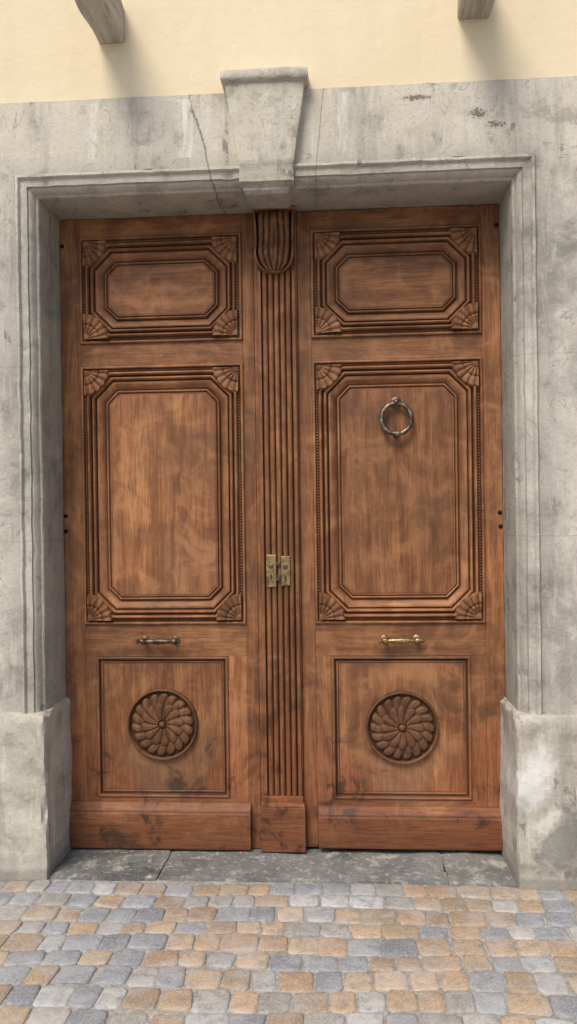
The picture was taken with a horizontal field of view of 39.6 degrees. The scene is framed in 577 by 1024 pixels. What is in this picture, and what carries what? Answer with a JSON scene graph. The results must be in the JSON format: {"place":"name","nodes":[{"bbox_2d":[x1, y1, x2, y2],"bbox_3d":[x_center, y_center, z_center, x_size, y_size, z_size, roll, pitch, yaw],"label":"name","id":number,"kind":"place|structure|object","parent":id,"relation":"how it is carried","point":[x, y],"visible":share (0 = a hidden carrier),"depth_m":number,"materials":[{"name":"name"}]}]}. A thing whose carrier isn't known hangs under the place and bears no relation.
{"place":"outdoors","nodes":[
{"label":"outdoors","id":0,"kind":"place"},
{"bbox_2d":[0,868,576,1023],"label":"cobblestone pavement","id":1,"kind":"structure","parent":0,"point":[157,951],"depth_m":3.19,"materials":[{"name":"stone"}]},
{"bbox_2d":[500,697,576,891],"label":"plinth","id":2,"kind":"structure","parent":1,"relation":"on","point":[538,787],"depth_m":3.69,"materials":[{"name":"stone"}]},
{"bbox_3d":[-0.041,0.082,4.215,2.400,3.390,0.045,-1,0,4],"label":"backing","id":3,"kind":"object","parent":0,"visible":0},
{"bbox_2d":[81,340,242,366],"bbox_3d":[-0.663,-0.827,4.210,0.856,0.118,0.050,-1,0,4],"label":"leaf rail","id":4,"kind":"object","parent":3,"relation":"attached to","point":[170,353],"visible":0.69,"depth_m":4.18,"materials":[{"name":"brown wood"}]},
{"bbox_2d":[79,232,242,344],"bbox_3d":[-0.669,-1.164,4.185,0.856,0.556,0.048,-1,0,4],"label":"leaf upper panel moulding","id":5,"kind":"object","parent":4,"relation":"on","point":[149,253],"visible":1,"depth_m":4.18,"materials":[{"name":"brown wood"}]},
{"bbox_2d":[109,264,212,314],"bbox_3d":[-0.669,-1.164,4.193,0.550,0.250,0.001,-1,0,4],"label":"door panel","id":6,"kind":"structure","parent":5,"relation":"attached to","point":[162,289],"depth_m":4.19,"materials":[{"name":"brown wood"}]},
{"label":"ground","id":7,"kind":"structure","parent":0,"visible":0},
{"bbox_2d":[0,697,71,881],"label":"plinth","id":8,"kind":"structure","parent":7,"relation":"on","point":[35,774],"depth_m":3.86,"materials":[{"name":"stone"}]},
{"bbox_2d":[49,847,516,887],"bbox_3d":[-0.037,1.790,4.010,2.260,0.092,0.422,-1,0,4],"label":"stone threshold","id":9,"kind":"object","parent":7,"relation":"on","point":[404,866],"visible":0.77,"depth_m":3.96,"materials":[{"name":"grey stone"}]},
{"bbox_2d":[60,220,86,799],"bbox_3d":[-1.129,0.112,4.243,0.104,3.298,0.050,-1,0,4],"label":"leaf stile","id":10,"kind":"object","parent":9,"relation":"on","point":[72,481],"visible":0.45,"depth_m":4.22,"materials":[{"name":"brown wood"}]},
{"bbox_2d":[69,800,251,849],"bbox_3d":[-0.673,1.631,4.173,0.960,0.237,0.042,-1,0,4],"label":"kickboard","id":11,"kind":"object","parent":9,"relation":"on","point":[186,825],"visible":1,"depth_m":4.16,"materials":[{"name":"brown wood"}]},
{"bbox_2d":[87,796,248,801],"bbox_3d":[-0.630,1.619,4.216,0.856,0.252,0.050,-1,0,4],"label":"door bottom rail","id":12,"kind":"object","parent":9,"relation":"on","point":[168,799],"visible":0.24,"depth_m":4.19,"materials":[{"name":"brown wood"}]},
{"bbox_2d":[85,656,97,795],"bbox_3d":[-1.034,1.129,4.241,0.059,0.738,0.050,-1,0,4],"label":"stile","id":13,"kind":"object","parent":12,"relation":"on","point":[91,727],"visible":0.69,"depth_m":4.22,"materials":[{"name":"brown wood"}]},
{"bbox_2d":[96,656,229,797],"bbox_3d":[-0.658,1.124,4.193,0.699,0.738,0.022,-1,0,4],"label":"panel molding","id":14,"kind":"object","parent":12,"relation":"on","point":[102,790],"visible":1,"depth_m":4.20,"materials":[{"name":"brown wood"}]},
{"bbox_2d":[104,663,222,789],"bbox_3d":[-0.657,1.124,4.201,0.627,0.666,0.001,-1,0,4],"label":"door panel","id":15,"kind":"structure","parent":14,"relation":"attached to","point":[197,764],"depth_m":4.20,"materials":[{"name":"brown wood"}]},
{"bbox_2d":[127,688,197,759],"bbox_3d":[-0.659,1.110,4.186,0.376,0.376,0.042,-1,0,4],"label":"leaf rosette","id":16,"kind":"object","parent":15,"relation":"attached to","point":[162,723],"visible":1,"depth_m":4.18,"materials":[{"name":"brown wood"}]},
{"bbox_2d":[228,656,248,797],"bbox_3d":[-0.259,1.119,4.191,0.098,0.738,0.050,-1,0,4],"label":"stile","id":17,"kind":"object","parent":12,"relation":"on","point":[238,728],"visible":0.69,"depth_m":4.17,"materials":[{"name":"brown wood"}]},
{"bbox_2d":[241,213,260,847],"bbox_3d":[-0.193,0.100,4.183,0.062,3.298,0.050,-1,0,4],"label":"leaf stile","id":18,"kind":"object","parent":9,"relation":"on","point":[250,477],"visible":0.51,"depth_m":4.16,"materials":[{"name":"brown wood"}]},
{"bbox_2d":[79,214,240,237],"bbox_3d":[-0.672,-1.492,4.208,0.856,0.101,0.050,-1,0,4],"label":"door top rail","id":19,"kind":"object","parent":18,"relation":"attached to","point":[166,225],"visible":0.69,"depth_m":4.18,"materials":[{"name":"brown wood"}]},
{"bbox_2d":[85,624,246,655],"bbox_3d":[-0.643,0.671,4.214,0.856,0.168,0.050,-1,0,4],"label":"leaf rail lock","id":20,"kind":"object","parent":18,"relation":"attached to","point":[195,640],"visible":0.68,"depth_m":4.19,"materials":[{"name":"brown wood"}]},
{"bbox_2d":[136,636,180,644],"bbox_3d":[-0.672,0.669,4.158,0.233,0.046,0.070,-1,0,4],"label":"door handle","id":21,"kind":"object","parent":20,"relation":"attached to","point":[143,640],"visible":1,"depth_m":4.13,"materials":[{"name":"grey metal"}]},
{"bbox_2d":[81,363,245,624],"bbox_3d":[-0.655,-0.090,4.188,0.856,1.355,0.048,-1,0,4],"label":"panel molding","id":22,"kind":"object","parent":20,"relation":"on","point":[99,484],"visible":1,"depth_m":4.19,"materials":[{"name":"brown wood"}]},
{"bbox_2d":[111,394,216,594],"bbox_3d":[-0.654,-0.090,4.196,0.550,1.049,0.001,-1,0,4],"label":"door panel","id":23,"kind":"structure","parent":22,"relation":"attached to","point":[163,494],"depth_m":4.20,"materials":[{"name":"brown wood"}]},
{"bbox_2d":[82,227,481,620],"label":"corner shells","id":24,"kind":"object","parent":22,"relation":"attached to","point":[465,372],"visible":1,"depth_m":4.12,"materials":[{"name":"brown wood"}]},
{"bbox_2d":[83,229,481,620],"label":"bead trim","id":25,"kind":"structure","parent":22,"relation":"attached to","point":[316,417],"depth_m":4.14,"materials":[{"name":"brown wood"}]},
{"bbox_2d":[253,214,303,801],"bbox_3d":[-0.049,0.098,4.167,0.222,3.298,0.053,-1,0,4],"label":"post backing","id":26,"kind":"object","parent":9,"relation":"on","point":[294,267],"visible":0.24,"depth_m":4.15,"materials":[{"name":"brown wood"}]},
{"bbox_2d":[253,209,294,274],"bbox_3d":[-0.073,-1.378,4.089,0.216,0.320,0.130,-1,0,4],"label":"acanthus bracket","id":27,"kind":"object","parent":26,"relation":"attached to","point":[274,242],"visible":0.99,"depth_m":4.06,"materials":[{"name":"brown wood"}]},
{"bbox_2d":[252,206,295,213],"bbox_3d":[-0.073,-1.541,4.101,0.218,0.017,0.085,-1,0,4],"label":"bracket abacus","id":28,"kind":"object","parent":26,"relation":"attached to","point":[290,208],"visible":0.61,"depth_m":4.06,"materials":[{"name":"brown wood"}]},
{"bbox_2d":[260,805,305,851],"bbox_3d":[-0.026,1.629,4.126,0.232,0.228,0.052,-1,0,4],"label":"pilaster base","id":29,"kind":"object","parent":9,"relation":"on","point":[283,829],"visible":0.89,"depth_m":4.10,"materials":[{"name":"brown wood"}]},
{"bbox_2d":[261,801,304,807],"bbox_3d":[-0.028,1.506,4.128,0.224,0.018,0.047,-1,0,4],"label":"pilaster base cap","id":30,"kind":"object","parent":29,"relation":"on","point":[281,805],"visible":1,"depth_m":4.11,"materials":[{"name":"brown wood"}]},
{"bbox_2d":[263,795,303,803],"bbox_3d":[-0.027,1.487,4.132,0.210,0.050,0.040,-1,0,4],"label":"pilaster foot","id":31,"kind":"object","parent":29,"relation":"on","point":[280,799],"visible":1,"depth_m":4.11},
{"bbox_2d":[257,270,301,796],"bbox_3d":[-0.045,0.112,4.131,0.198,2.700,0.035,-1,0,4],"label":"fluted pilaster","id":32,"kind":"object","parent":31,"relation":"on","point":[279,524],"visible":0.98,"depth_m":4.12,"materials":[{"name":"brown wood"}]},
{"bbox_2d":[266,555,289,586],"bbox_3d":[-0.053,0.302,4.110,0.124,0.166,0.018,-1,0,4],"label":"door lock","id":33,"kind":"object","parent":32,"relation":"attached to","point":[284,564],"depth_m":4.11,"materials":[{"name":"gold metal"}]},
{"bbox_2d":[296,211,317,846],"bbox_3d":[0.099,0.090,4.164,0.070,3.286,0.050,-1,0,4],"label":"leaf stile","id":34,"kind":"object","parent":9,"relation":"on","point":[307,512],"visible":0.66,"depth_m":4.14,"materials":[{"name":"brown wood"}]},
{"bbox_2d":[310,205,479,229],"bbox_3d":[0.545,-1.509,4.129,0.868,0.101,0.050,-1,0,4],"label":"door top rail","id":35,"kind":"object","parent":34,"relation":"attached to","point":[398,217],"visible":0.8,"depth_m":4.10,"materials":[{"name":"brown wood"}]},
{"bbox_2d":[312,334,481,360],"bbox_3d":[0.554,-0.843,4.131,0.868,0.118,0.050,-1,0,4],"label":"leaf rail","id":36,"kind":"object","parent":34,"relation":"attached to","point":[404,347],"visible":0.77,"depth_m":4.11,"materials":[{"name":"brown wood"}]},
{"bbox_2d":[310,224,481,337],"bbox_3d":[0.548,-1.180,4.106,0.868,0.556,0.048,-1,0,4],"label":"leaf upper panel moulding","id":37,"kind":"object","parent":36,"relation":"on","point":[456,258],"visible":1,"depth_m":4.11,"materials":[{"name":"brown wood"}]},
{"bbox_2d":[340,256,450,307],"bbox_3d":[0.549,-1.180,4.114,0.562,0.250,0.001,-1,0,4],"label":"door panel","id":38,"kind":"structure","parent":37,"relation":"attached to","point":[400,282],"depth_m":4.11,"materials":[{"name":"brown wood"}]},
{"bbox_2d":[312,357,485,623],"bbox_3d":[0.563,-0.107,4.109,0.868,1.355,0.048,-1,0,4],"label":"panel molding","id":39,"kind":"object","parent":36,"relation":"attached to","point":[466,496],"visible":1,"depth_m":4.11,"materials":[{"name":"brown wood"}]},
{"bbox_2d":[342,388,453,593],"bbox_3d":[0.563,-0.107,4.117,0.562,1.049,0.001,-1,0,4],"label":"door panel","id":40,"kind":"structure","parent":39,"relation":"attached to","point":[398,507],"depth_m":4.12,"materials":[{"name":"brown wood"}]},
{"bbox_2d":[379,397,413,437],"bbox_3d":[0.550,-0.486,4.089,0.175,0.212,0.060,-1,0,4],"label":"door knocker","id":41,"kind":"object","parent":40,"relation":"attached to","point":[395,402],"depth_m":4.07,"materials":[{"name":"silver metal"}]},
{"bbox_2d":[315,623,485,655],"bbox_3d":[0.575,0.655,4.135,0.868,0.168,0.050,-1,0,4],"label":"leaf rail lock","id":42,"kind":"object","parent":34,"relation":"attached to","point":[454,639],"visible":0.77,"depth_m":4.11,"materials":[{"name":"brown wood"}]},
{"bbox_2d":[378,635,424,643],"bbox_3d":[0.574,0.653,4.077,0.234,0.046,0.070,-1,0,4],"label":"door handle","id":43,"kind":"object","parent":42,"relation":"attached to","point":[385,639],"visible":1,"depth_m":4.05,"materials":[{"name":"gold metal"}]},
{"bbox_2d":[318,799,487,844],"bbox_3d":[0.587,1.597,4.138,0.868,0.240,0.050,-1,0,4],"label":"door bottom rail","id":44,"kind":"object","parent":9,"relation":"on","point":[403,802],"visible":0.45,"depth_m":4.11,"materials":[{"name":"brown wood"}]},
{"bbox_2d":[316,656,332,798],"bbox_3d":[0.188,1.113,4.162,0.080,0.738,0.050,-1,0,4],"label":"stile","id":45,"kind":"object","parent":44,"relation":"on","point":[324,727],"visible":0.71,"depth_m":4.14,"materials":[{"name":"brown wood"}]},
{"bbox_2d":[331,656,471,799],"bbox_3d":[0.580,1.108,4.113,0.710,0.738,0.022,-1,0,4],"label":"panel molding","id":46,"kind":"object","parent":44,"relation":"on","point":[467,793],"visible":1,"depth_m":4.11,"materials":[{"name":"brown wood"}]},
{"bbox_2d":[338,663,464,791],"bbox_3d":[0.581,1.108,4.121,0.638,0.666,0.001,-1,0,4],"label":"door panel","id":47,"kind":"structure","parent":46,"relation":"attached to","point":[364,765],"depth_m":4.12,"materials":[{"name":"brown wood"}]},
{"bbox_2d":[366,691,438,763],"bbox_3d":[0.584,1.107,4.106,0.376,0.376,0.042,-1,0,4],"label":"leaf rosette","id":48,"kind":"object","parent":47,"relation":"attached to","point":[402,727],"visible":1,"depth_m":4.10,"materials":[{"name":"brown wood"}]},
{"bbox_2d":[471,656,487,799],"bbox_3d":[0.975,1.102,4.111,0.078,0.738,0.050,-1,0,4],"label":"stile","id":49,"kind":"object","parent":44,"relation":"on","point":[479,731],"visible":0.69,"depth_m":4.09,"materials":[{"name":"brown wood"}]},
{"bbox_2d":[318,805,502,850],"bbox_3d":[0.629,1.611,4.089,0.950,0.210,0.042,-1,0,4],"label":"kickboard","id":50,"kind":"object","parent":9,"relation":"on","point":[409,827],"visible":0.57,"depth_m":4.07,"materials":[{"name":"brown wood"}]},
{"bbox_2d":[480,204,504,805],"bbox_3d":[1.047,0.077,4.102,0.094,3.286,0.050,-1,0,4],"label":"leaf stile","id":51,"kind":"object","parent":9,"relation":"on","point":[493,483],"visible":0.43,"depth_m":4.08,"materials":[{"name":"brown wood"}]},
{"bbox_2d":[0,0,576,102],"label":"plaster wall","id":52,"kind":"structure","parent":7,"relation":"on","point":[53,50],"depth_m":3.82,"materials":[{"name":"beige paint"}]},
{"bbox_2d":[75,0,124,43],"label":"wooden beam","id":53,"kind":"structure","parent":52,"relation":"attached to","point":[104,19],"depth_m":3.70,"materials":[{"name":"brown wood"}]},
{"bbox_2d":[0,76,576,714],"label":"moulded architrave","id":54,"kind":"object","parent":52,"relation":"attached to","point":[510,146],"visible":0.93,"depth_m":3.83,"materials":[{"name":"stone"}]},
{"bbox_2d":[220,66,308,208],"bbox_3d":[-0.103,-1.790,3.853,0.417,0.564,0.266,-1,0,4],"label":"keystone","id":55,"kind":"object","parent":54,"relation":"attached to","point":[265,107],"visible":0.97,"depth_m":3.75,"materials":[{"name":"stone"}]},
{"bbox_2d":[458,0,494,19],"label":"wooden beam","id":56,"kind":"structure","parent":52,"relation":"attached to","point":[473,9],"depth_m":3.69,"materials":[{"name":"brown wood"}]}
]}

